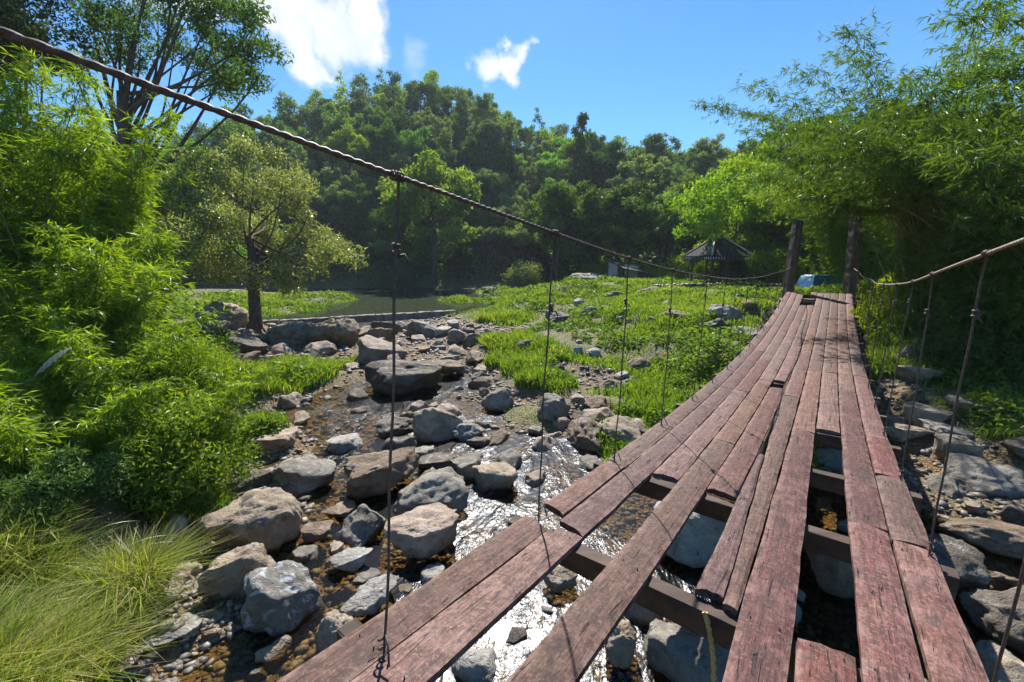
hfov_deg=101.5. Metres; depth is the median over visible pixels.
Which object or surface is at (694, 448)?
suspension footbridge
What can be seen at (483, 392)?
river stone
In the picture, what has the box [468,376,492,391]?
river stone
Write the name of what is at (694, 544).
river rock
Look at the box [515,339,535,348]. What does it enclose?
river stone
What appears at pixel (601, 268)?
shrub
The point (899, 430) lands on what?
river stone
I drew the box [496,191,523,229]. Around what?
forest tree
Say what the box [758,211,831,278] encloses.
forest tree
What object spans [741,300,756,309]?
river stone
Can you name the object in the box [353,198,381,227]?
forest tree
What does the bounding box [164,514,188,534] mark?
river stone
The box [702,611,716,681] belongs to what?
rope
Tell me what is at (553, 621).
river stone
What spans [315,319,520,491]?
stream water
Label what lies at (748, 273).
shrub
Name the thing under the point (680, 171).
forest tree
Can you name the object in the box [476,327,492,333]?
river stone
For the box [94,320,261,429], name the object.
bush
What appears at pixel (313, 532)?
river rock
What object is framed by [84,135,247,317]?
bank tree
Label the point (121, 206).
bamboo clump
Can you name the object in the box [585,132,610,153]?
forest tree
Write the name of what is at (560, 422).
river stone
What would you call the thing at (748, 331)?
river rock
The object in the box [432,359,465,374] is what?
river rock
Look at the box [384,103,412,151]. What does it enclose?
forest tree
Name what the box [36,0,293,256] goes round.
rain tree
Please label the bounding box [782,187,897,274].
forest tree
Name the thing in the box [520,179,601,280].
forest tree
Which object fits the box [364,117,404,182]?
forest tree
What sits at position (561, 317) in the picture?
river rock
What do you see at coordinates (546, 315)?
river stone
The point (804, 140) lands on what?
forest tree
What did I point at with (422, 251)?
forest tree
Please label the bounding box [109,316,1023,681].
pebbles
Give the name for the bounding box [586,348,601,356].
river stone
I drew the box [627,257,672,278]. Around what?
shrub
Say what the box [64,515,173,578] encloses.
reed tuft
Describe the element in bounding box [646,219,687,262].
forest tree
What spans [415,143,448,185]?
forest tree
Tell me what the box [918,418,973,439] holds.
river rock
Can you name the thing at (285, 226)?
forest tree
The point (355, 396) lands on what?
river stone
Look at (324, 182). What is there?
forest tree
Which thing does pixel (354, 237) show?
forest tree
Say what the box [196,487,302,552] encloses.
river rock
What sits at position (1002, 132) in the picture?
forest tree
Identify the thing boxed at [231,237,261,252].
forest tree
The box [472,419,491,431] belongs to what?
river stone
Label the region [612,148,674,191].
forest tree
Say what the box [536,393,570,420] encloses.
river rock
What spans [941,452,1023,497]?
river rock
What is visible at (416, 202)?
forest tree
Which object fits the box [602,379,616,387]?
river stone
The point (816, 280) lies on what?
tarpaulin
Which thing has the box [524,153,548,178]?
forest tree
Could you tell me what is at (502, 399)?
river rock
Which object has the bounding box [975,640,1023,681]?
river stone
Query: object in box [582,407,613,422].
river stone
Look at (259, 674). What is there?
river stone
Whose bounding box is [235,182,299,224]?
forest tree
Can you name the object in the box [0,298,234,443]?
bamboo shoots
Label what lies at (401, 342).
river stone
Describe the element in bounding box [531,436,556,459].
river stone
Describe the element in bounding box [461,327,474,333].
river stone
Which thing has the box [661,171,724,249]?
forest tree
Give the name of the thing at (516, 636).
river stone
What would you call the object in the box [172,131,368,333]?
broadleaf tree
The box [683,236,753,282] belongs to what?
pavilion
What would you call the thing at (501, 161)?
forest tree
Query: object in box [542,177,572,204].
forest tree
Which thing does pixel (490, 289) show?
river rock
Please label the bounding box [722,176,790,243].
forest tree
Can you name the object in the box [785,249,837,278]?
shrub
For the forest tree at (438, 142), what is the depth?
72.40 m
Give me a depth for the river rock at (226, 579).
4.38 m
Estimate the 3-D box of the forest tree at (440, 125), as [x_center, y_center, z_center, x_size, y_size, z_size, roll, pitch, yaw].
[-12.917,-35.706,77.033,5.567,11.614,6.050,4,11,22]
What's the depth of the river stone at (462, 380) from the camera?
12.54 m
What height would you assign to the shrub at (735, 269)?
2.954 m
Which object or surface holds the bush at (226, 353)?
on the ground at (104, 515)
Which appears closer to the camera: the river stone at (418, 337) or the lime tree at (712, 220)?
the river stone at (418, 337)
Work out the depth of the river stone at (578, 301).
23.48 m
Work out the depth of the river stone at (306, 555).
5.06 m
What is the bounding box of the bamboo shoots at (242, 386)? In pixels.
[42,353,313,490]
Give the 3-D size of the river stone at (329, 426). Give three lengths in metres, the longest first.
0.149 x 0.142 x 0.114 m
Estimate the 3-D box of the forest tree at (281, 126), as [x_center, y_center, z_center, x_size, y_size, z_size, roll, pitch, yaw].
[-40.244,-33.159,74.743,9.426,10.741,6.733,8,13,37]
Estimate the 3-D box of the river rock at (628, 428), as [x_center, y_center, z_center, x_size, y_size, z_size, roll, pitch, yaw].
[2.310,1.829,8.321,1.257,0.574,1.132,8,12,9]
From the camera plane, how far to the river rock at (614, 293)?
26.97 m
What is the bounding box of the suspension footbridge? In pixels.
[0,26,1023,681]
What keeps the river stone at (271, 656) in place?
on the ground at (104, 515)
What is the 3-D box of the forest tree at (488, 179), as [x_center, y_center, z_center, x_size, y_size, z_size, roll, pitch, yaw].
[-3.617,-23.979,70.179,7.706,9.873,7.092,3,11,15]
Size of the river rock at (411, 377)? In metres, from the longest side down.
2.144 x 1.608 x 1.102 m
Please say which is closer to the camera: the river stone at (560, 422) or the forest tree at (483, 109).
the river stone at (560, 422)
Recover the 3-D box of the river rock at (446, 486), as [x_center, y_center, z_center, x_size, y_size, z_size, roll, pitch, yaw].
[-1.208,2.279,6.161,1.091,0.607,0.928,-10,19,-25]
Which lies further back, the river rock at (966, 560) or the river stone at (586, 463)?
the river stone at (586, 463)
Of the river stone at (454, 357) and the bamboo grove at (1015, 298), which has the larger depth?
the river stone at (454, 357)
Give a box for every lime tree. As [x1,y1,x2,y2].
[666,140,786,278]
[768,144,843,279]
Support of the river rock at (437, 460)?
on the ground at (104, 515)
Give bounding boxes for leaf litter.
[681,323,1023,523]
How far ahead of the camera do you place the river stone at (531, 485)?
6.78 m
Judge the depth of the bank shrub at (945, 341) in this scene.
9.14 m
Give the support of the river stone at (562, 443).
on the ground at (104, 515)
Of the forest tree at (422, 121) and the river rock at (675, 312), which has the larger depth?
the forest tree at (422, 121)
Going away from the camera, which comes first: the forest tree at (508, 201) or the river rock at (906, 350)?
the river rock at (906, 350)
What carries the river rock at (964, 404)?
on the ground at (104, 515)
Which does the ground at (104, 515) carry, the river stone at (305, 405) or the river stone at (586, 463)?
the river stone at (305, 405)
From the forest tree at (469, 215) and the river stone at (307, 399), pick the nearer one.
the river stone at (307, 399)
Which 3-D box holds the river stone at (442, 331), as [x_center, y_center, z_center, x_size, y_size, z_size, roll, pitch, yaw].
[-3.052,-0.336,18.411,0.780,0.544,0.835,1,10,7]
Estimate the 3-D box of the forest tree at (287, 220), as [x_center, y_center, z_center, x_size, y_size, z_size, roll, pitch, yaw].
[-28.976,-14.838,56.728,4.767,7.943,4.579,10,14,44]
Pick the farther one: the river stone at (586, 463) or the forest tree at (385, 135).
the forest tree at (385, 135)
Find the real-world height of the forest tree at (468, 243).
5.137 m
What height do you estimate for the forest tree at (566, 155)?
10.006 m
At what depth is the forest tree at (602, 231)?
43.94 m
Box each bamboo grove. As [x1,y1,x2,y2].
[690,0,1023,249]
[714,95,1023,286]
[719,110,1022,256]
[736,90,1023,387]
[743,38,1023,342]
[836,0,1023,181]
[889,184,1023,351]
[979,142,1023,198]
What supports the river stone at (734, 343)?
on the ground at (104, 515)
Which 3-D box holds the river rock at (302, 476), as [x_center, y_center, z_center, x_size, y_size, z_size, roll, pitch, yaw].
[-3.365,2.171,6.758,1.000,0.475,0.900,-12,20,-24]
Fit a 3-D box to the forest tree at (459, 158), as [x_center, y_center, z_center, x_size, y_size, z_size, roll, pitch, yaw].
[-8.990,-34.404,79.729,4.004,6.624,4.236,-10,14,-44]
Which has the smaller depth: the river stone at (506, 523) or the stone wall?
the river stone at (506, 523)
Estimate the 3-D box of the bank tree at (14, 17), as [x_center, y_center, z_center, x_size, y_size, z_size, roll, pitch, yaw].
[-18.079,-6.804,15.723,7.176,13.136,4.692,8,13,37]
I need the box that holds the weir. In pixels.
[263,310,455,325]
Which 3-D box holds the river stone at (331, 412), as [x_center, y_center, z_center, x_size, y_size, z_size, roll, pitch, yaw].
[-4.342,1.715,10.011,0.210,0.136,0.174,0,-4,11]
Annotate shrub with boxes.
[501,259,544,286]
[576,259,608,275]
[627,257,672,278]
[655,252,709,278]
[684,261,721,276]
[700,261,747,277]
[733,243,780,276]
[740,247,814,283]
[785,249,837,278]
[846,282,924,335]
[855,271,898,299]
[907,323,1023,382]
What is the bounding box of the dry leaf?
[35,347,70,376]
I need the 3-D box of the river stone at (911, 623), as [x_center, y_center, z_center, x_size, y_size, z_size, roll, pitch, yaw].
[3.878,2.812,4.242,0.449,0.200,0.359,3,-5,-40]
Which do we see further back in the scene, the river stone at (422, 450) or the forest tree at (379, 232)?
the forest tree at (379, 232)
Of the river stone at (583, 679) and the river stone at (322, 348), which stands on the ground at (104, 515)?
the river stone at (322, 348)
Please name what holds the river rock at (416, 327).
on the ground at (104, 515)
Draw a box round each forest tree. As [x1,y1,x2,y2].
[98,130,154,166]
[99,160,172,186]
[166,231,206,282]
[174,134,220,165]
[198,120,231,157]
[206,104,263,176]
[222,185,269,237]
[228,161,257,184]
[229,160,281,205]
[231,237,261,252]
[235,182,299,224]
[248,129,281,171]
[253,223,304,257]
[255,115,298,176]
[263,120,307,168]
[279,186,318,236]
[279,204,316,243]
[285,141,319,185]
[289,243,315,274]
[295,138,318,178]
[310,161,358,224]
[310,176,339,205]
[312,180,357,233]
[315,122,370,187]
[320,101,365,141]
[338,183,376,238]
[338,229,367,267]
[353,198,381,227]
[355,128,369,142]
[356,176,377,196]
[363,206,405,259]
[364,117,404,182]
[364,158,376,178]
[365,105,391,129]
[367,239,394,272]
[376,144,482,285]
[377,153,417,176]
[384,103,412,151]
[394,125,433,161]
[396,197,413,245]
[404,234,440,275]
[409,110,433,130]
[413,106,442,136]
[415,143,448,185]
[424,113,454,149]
[426,127,457,185]
[441,240,472,278]
[444,113,463,149]
[446,208,470,226]
[448,238,473,248]
[455,143,467,172]
[459,126,474,143]
[460,129,488,172]
[466,117,520,147]
[466,204,478,225]
[467,209,499,247]
[468,91,498,150]
[471,168,509,218]
[472,168,491,203]
[473,225,502,268]
[479,145,517,195]
[491,202,525,258]
[494,219,545,275]
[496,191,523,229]
[501,222,540,269]
[502,181,529,208]
[508,153,527,180]
[513,143,527,170]
[518,157,546,201]
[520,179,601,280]
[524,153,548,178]
[525,137,553,162]
[533,238,562,273]
[535,151,581,186]
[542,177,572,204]
[545,180,633,264]
[552,129,591,156]
[558,111,600,199]
[562,146,581,185]
[569,200,606,268]
[574,235,612,263]
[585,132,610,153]
[586,161,601,188]
[587,189,656,261]
[591,140,639,196]
[596,179,613,194]
[597,152,606,188]
[601,180,664,257]
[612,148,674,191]
[619,161,653,178]
[622,149,651,179]
[627,189,711,263]
[634,132,681,191]
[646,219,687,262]
[649,174,660,194]
[657,162,699,188]
[658,166,694,190]
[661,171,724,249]
[665,182,679,255]
[667,152,690,172]
[677,204,703,243]
[679,176,733,244]
[685,148,712,179]
[691,133,726,176]
[693,197,787,275]
[700,163,720,176]
[706,162,727,179]
[713,155,734,170]
[716,158,754,186]
[722,149,739,156]
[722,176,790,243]
[724,137,794,169]
[749,145,795,173]
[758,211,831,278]
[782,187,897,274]
[790,114,846,157]
[960,108,1023,140]
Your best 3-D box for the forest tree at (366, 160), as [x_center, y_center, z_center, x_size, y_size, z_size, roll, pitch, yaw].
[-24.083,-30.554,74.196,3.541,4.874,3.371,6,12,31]
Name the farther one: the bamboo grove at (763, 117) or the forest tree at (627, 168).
the forest tree at (627, 168)
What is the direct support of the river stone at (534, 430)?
on the ground at (104, 515)
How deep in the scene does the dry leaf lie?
4.93 m
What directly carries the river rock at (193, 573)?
on the ground at (104, 515)
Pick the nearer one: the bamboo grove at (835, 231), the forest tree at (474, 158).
the bamboo grove at (835, 231)
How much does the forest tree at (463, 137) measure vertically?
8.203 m
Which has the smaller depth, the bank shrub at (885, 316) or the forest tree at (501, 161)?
the bank shrub at (885, 316)
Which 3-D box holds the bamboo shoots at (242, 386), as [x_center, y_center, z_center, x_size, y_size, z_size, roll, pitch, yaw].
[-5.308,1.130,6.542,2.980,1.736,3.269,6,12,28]
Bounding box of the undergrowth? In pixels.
[164,101,896,286]
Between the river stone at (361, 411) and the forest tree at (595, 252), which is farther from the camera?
the forest tree at (595, 252)
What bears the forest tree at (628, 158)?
on the ground at (104, 515)
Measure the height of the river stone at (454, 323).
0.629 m
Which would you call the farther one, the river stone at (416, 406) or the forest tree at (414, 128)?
the forest tree at (414, 128)
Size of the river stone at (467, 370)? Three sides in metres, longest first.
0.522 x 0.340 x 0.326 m
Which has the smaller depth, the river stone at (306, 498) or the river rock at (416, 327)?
the river stone at (306, 498)
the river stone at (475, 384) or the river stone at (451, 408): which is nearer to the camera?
the river stone at (451, 408)
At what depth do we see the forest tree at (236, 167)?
60.03 m
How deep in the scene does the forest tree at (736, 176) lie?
50.41 m
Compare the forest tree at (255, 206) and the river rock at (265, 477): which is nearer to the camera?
the river rock at (265, 477)
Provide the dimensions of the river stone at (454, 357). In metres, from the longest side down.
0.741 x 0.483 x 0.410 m
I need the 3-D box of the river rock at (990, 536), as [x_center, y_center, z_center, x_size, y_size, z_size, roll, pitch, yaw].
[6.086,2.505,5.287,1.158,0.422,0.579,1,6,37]
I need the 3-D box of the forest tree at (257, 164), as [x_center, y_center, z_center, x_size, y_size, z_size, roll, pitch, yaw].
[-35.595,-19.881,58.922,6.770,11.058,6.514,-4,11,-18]
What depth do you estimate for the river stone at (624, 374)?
11.72 m
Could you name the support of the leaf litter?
on the ground at (104, 515)
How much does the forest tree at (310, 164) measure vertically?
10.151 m
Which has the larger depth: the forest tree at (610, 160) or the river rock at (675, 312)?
the forest tree at (610, 160)
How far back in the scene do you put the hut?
38.46 m
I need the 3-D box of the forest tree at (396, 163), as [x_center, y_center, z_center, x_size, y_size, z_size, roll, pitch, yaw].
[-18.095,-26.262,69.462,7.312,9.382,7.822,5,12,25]
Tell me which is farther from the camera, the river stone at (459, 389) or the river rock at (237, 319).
the river rock at (237, 319)
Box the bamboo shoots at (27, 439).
[0,348,192,495]
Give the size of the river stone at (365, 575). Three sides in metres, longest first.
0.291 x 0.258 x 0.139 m
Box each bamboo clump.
[0,43,140,364]
[0,46,195,260]
[0,92,187,387]
[0,212,194,431]
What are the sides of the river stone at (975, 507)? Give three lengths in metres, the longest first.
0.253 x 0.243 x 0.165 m
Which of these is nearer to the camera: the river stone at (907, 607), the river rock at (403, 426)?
the river stone at (907, 607)
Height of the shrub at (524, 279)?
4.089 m
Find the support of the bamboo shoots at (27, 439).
on the ground at (104, 515)
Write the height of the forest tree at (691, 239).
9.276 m
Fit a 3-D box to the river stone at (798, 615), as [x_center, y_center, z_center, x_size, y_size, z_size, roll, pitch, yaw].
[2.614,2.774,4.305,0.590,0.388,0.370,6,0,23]
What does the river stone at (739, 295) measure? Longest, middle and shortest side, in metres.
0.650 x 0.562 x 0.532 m
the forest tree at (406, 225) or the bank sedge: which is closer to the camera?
the bank sedge
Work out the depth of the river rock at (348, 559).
4.84 m
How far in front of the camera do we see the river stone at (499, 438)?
8.33 m
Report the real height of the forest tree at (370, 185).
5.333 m
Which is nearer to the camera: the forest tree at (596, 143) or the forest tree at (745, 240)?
the forest tree at (745, 240)
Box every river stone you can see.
[156,537,174,547]
[159,581,180,601]
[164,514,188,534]
[194,656,202,667]
[200,609,221,618]
[201,628,221,641]
[227,328,261,337]
[242,351,260,360]
[248,666,268,681]
[254,635,291,668]
[259,334,269,344]
[259,354,283,360]
[265,342,295,356]
[266,675,276,681]
[278,392,301,408]
[289,346,299,351]
[292,544,318,566]
[293,410,309,426]
[298,495,310,501]
[300,341,336,356]
[300,402,310,408]
[300,503,307,508]
[301,396,312,402]
[302,453,318,458]
[303,349,318,357]
[305,429,313,434]
[323,395,332,399]
[326,410,335,414]
[326,424,332,429]
[326,433,362,455]
[327,485,336,493]
[330,540,345,554]
[331,530,340,540]
[334,454,344,458]
[335,427,341,433]
[343,362,359,370]
[346,388,367,404]
[350,406,368,416]
[350,423,360,431]
[352,567,379,587]
[357,335,407,365]
[359,325,372,336]
[367,327,391,341]
[370,321,400,333]
[380,435,417,451]
[387,353,400,359]
[394,582,414,597]
[395,321,406,331]
[395,340,408,345]
[399,411,412,417]
[405,400,429,412]
[411,334,425,341]
[415,445,433,457]
[417,346,429,351]
[419,562,444,586]
[421,467,435,475]
[430,402,438,407]
[432,340,445,345]
[434,326,450,336]
[436,345,445,349]
[437,403,460,417]
[440,355,459,360]
[440,668,452,678]
[444,344,467,355]
[447,319,460,328]
[447,329,467,341]
[450,452,481,485]
[451,647,497,681]
[453,386,463,393]
[456,366,471,374]
[458,376,467,384]
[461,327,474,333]
[463,333,479,346]
[465,350,483,362]
[466,436,490,450]
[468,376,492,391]
[470,371,484,379]
[471,364,486,373]
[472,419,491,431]
[472,461,517,497]
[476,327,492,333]
[478,388,488,396]
[485,429,508,450]
[489,425,499,430]
[492,530,500,536]
[495,448,523,475]
[504,519,508,528]
[506,627,526,650]
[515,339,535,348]
[522,454,534,466]
[522,624,533,640]
[523,470,545,494]
[528,425,541,434]
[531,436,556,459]
[540,605,555,619]
[545,310,562,319]
[545,431,561,439]
[549,364,564,373]
[549,487,558,497]
[549,617,558,627]
[553,417,570,428]
[557,439,567,446]
[570,393,585,404]
[572,345,582,353]
[574,298,583,305]
[578,454,599,472]
[579,676,587,681]
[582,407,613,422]
[584,395,607,408]
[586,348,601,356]
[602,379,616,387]
[614,370,629,378]
[616,316,623,320]
[624,358,650,369]
[646,316,655,322]
[714,340,742,351]
[734,294,745,298]
[738,586,801,626]
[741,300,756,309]
[796,588,805,605]
[836,519,848,536]
[884,414,905,424]
[886,422,930,443]
[903,590,909,613]
[908,615,914,629]
[923,473,958,497]
[964,500,985,513]
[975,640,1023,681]
[984,385,994,392]
[990,571,1018,590]
[997,501,1023,521]
[999,437,1023,458]
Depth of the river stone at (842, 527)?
5.61 m
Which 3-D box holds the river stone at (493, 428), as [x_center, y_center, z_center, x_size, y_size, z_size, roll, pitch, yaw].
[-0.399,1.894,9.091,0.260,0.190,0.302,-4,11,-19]
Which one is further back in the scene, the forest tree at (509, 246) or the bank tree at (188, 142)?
the forest tree at (509, 246)
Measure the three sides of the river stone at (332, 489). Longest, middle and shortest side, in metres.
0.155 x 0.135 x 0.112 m
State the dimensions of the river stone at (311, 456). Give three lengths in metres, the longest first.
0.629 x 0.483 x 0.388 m
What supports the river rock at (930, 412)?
on the ground at (104, 515)
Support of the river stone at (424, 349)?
on the ground at (104, 515)
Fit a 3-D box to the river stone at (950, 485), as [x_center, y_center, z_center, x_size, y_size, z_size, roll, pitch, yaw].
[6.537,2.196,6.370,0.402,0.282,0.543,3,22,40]
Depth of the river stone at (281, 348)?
14.64 m
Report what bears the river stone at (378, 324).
on the ground at (104, 515)
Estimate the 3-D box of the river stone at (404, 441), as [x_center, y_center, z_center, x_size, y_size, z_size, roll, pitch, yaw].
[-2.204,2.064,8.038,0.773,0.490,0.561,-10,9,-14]
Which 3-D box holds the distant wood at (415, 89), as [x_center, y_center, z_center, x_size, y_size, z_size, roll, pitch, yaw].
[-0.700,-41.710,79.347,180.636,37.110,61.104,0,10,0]
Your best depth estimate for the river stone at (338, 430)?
8.93 m
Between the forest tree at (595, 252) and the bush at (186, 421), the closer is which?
the bush at (186, 421)
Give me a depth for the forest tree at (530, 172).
74.65 m
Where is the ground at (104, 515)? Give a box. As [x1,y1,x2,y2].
[2,111,1023,681]
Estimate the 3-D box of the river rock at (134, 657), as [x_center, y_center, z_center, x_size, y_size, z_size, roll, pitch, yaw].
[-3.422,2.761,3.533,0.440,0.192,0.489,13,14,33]
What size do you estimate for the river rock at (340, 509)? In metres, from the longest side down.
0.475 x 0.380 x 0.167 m
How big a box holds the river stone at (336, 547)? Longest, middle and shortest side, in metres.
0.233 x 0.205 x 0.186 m
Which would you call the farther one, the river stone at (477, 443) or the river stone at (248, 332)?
the river stone at (248, 332)
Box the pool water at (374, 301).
[182,288,499,325]
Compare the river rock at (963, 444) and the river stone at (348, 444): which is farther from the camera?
the river stone at (348, 444)
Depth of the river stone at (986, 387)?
8.73 m
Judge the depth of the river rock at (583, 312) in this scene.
18.89 m
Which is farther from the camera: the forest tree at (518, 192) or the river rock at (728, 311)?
the forest tree at (518, 192)
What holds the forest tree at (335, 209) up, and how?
on the ground at (104, 515)
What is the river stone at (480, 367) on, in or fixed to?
on the ground at (104, 515)
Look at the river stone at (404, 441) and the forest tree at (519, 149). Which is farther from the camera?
the forest tree at (519, 149)
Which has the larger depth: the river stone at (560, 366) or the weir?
the weir
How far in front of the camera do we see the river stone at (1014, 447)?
6.52 m
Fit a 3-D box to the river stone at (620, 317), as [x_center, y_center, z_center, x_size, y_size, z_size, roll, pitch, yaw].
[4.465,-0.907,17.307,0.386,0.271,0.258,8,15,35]
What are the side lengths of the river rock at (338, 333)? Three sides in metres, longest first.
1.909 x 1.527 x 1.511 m
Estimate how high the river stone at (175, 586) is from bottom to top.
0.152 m
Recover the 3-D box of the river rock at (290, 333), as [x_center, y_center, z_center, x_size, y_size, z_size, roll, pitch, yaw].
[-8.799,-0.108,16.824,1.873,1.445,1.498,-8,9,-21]
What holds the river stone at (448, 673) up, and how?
on the pebbles
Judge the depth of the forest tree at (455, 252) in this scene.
57.07 m
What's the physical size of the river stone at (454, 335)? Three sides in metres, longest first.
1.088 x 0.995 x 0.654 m
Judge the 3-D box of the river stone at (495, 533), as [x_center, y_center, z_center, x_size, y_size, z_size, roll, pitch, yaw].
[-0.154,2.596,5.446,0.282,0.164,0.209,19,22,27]
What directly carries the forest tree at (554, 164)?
on the ground at (104, 515)
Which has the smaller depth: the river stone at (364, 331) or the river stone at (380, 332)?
the river stone at (380, 332)
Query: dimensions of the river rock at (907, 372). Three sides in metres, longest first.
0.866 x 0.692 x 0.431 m
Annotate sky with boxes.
[0,0,1023,163]
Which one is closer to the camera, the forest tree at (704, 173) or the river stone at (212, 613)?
the river stone at (212, 613)
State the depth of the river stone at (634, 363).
12.22 m
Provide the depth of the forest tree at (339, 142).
69.70 m
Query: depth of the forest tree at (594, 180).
74.90 m
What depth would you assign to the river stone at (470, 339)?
16.15 m
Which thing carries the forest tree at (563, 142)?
on the ground at (104, 515)
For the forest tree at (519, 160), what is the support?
on the ground at (104, 515)
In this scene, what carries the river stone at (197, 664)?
on the pebbles
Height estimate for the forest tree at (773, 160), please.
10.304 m
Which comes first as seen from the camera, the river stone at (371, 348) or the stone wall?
the river stone at (371, 348)
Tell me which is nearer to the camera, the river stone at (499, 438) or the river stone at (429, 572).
the river stone at (429, 572)
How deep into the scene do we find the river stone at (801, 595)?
4.43 m
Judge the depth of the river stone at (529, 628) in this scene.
4.08 m
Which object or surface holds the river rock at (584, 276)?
on the ground at (104, 515)
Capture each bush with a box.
[0,442,147,533]
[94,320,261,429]
[101,385,268,524]
[172,336,235,395]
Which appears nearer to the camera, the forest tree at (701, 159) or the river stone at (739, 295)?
the river stone at (739, 295)
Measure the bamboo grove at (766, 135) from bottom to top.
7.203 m
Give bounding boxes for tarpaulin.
[796,274,841,287]
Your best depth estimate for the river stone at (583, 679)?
3.60 m
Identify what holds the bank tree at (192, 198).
on the ground at (104, 515)
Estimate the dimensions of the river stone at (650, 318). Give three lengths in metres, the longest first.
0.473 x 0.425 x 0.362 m
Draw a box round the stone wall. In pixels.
[653,281,782,287]
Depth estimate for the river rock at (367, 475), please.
6.44 m
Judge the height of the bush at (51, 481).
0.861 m
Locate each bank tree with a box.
[0,0,98,163]
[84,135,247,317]
[124,144,248,325]
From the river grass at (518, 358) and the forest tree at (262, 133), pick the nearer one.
the river grass at (518, 358)
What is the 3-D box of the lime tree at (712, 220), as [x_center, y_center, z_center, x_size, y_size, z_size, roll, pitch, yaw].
[16.905,-9.674,31.445,9.961,11.113,5.264,-3,11,-15]
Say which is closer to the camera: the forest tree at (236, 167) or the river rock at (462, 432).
the river rock at (462, 432)
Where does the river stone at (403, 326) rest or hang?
on the ground at (104, 515)
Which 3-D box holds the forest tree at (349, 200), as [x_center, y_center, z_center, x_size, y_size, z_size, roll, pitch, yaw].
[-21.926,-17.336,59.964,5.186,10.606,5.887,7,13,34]
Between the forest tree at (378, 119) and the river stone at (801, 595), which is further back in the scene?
the forest tree at (378, 119)
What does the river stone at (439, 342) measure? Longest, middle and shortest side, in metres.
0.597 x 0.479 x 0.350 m
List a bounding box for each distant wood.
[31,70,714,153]
[47,67,748,171]
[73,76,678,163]
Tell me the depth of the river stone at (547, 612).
4.29 m
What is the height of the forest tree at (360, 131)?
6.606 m
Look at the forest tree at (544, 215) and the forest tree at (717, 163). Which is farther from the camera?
the forest tree at (717, 163)
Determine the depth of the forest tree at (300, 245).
52.72 m
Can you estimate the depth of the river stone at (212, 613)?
4.15 m
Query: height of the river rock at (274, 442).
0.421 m
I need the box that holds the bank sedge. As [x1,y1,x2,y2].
[0,478,241,681]
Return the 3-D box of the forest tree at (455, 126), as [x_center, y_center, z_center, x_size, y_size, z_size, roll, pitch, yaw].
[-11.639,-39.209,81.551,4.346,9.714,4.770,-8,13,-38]
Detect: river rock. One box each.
[103,638,142,676]
[141,612,203,650]
[162,562,202,586]
[193,301,248,330]
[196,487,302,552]
[197,542,275,599]
[226,469,271,492]
[227,335,268,353]
[240,560,325,637]
[245,427,299,453]
[266,321,313,349]
[272,456,336,496]
[300,520,333,542]
[307,318,360,347]
[315,609,352,654]
[320,500,355,517]
[326,546,372,571]
[339,574,398,617]
[340,504,385,547]
[343,446,419,504]
[364,360,442,398]
[375,416,412,440]
[384,502,458,564]
[393,467,468,515]
[404,320,436,338]
[412,407,463,445]
[419,452,456,469]
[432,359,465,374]
[452,423,485,443]
[481,286,496,292]
[481,387,513,413]
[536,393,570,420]
[543,566,577,592]
[550,312,569,324]
[566,417,604,452]
[570,273,603,279]
[581,307,596,317]
[598,415,648,442]
[603,291,622,296]
[604,619,636,669]
[622,602,662,630]
[634,286,658,293]
[637,619,729,681]
[653,501,726,567]
[661,310,692,317]
[701,318,729,331]
[709,304,742,320]
[732,326,758,339]
[805,550,854,607]
[813,448,872,472]
[888,534,990,597]
[893,365,944,381]
[894,344,919,363]
[901,401,958,426]
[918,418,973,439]
[930,517,1023,559]
[932,432,984,458]
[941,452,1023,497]
[945,394,992,413]
[958,585,1023,661]
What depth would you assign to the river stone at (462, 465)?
6.98 m
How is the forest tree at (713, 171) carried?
on the ground at (104, 515)
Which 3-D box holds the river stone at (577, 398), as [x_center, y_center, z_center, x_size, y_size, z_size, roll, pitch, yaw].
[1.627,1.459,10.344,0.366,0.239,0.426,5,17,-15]
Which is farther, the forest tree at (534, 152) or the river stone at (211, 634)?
the forest tree at (534, 152)
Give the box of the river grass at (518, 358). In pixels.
[143,274,1023,529]
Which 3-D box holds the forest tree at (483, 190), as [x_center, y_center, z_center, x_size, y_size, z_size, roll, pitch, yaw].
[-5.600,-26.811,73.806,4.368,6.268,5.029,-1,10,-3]
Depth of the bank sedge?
3.70 m
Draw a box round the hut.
[606,260,647,277]
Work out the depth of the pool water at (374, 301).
33.32 m
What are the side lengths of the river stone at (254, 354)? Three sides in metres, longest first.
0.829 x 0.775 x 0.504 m
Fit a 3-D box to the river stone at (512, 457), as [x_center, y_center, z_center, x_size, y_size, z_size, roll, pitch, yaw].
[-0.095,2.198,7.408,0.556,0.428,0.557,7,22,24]
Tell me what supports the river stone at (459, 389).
in the stream water at (365, 381)
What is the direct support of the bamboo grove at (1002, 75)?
on the ground at (104, 515)
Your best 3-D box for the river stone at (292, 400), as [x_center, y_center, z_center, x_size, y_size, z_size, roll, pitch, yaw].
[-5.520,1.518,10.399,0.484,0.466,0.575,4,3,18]
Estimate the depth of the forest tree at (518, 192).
71.00 m
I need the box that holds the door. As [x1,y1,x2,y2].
[617,263,624,276]
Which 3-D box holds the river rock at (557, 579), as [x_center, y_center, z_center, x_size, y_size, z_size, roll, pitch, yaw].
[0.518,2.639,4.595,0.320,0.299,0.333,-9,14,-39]
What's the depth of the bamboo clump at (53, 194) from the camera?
7.80 m

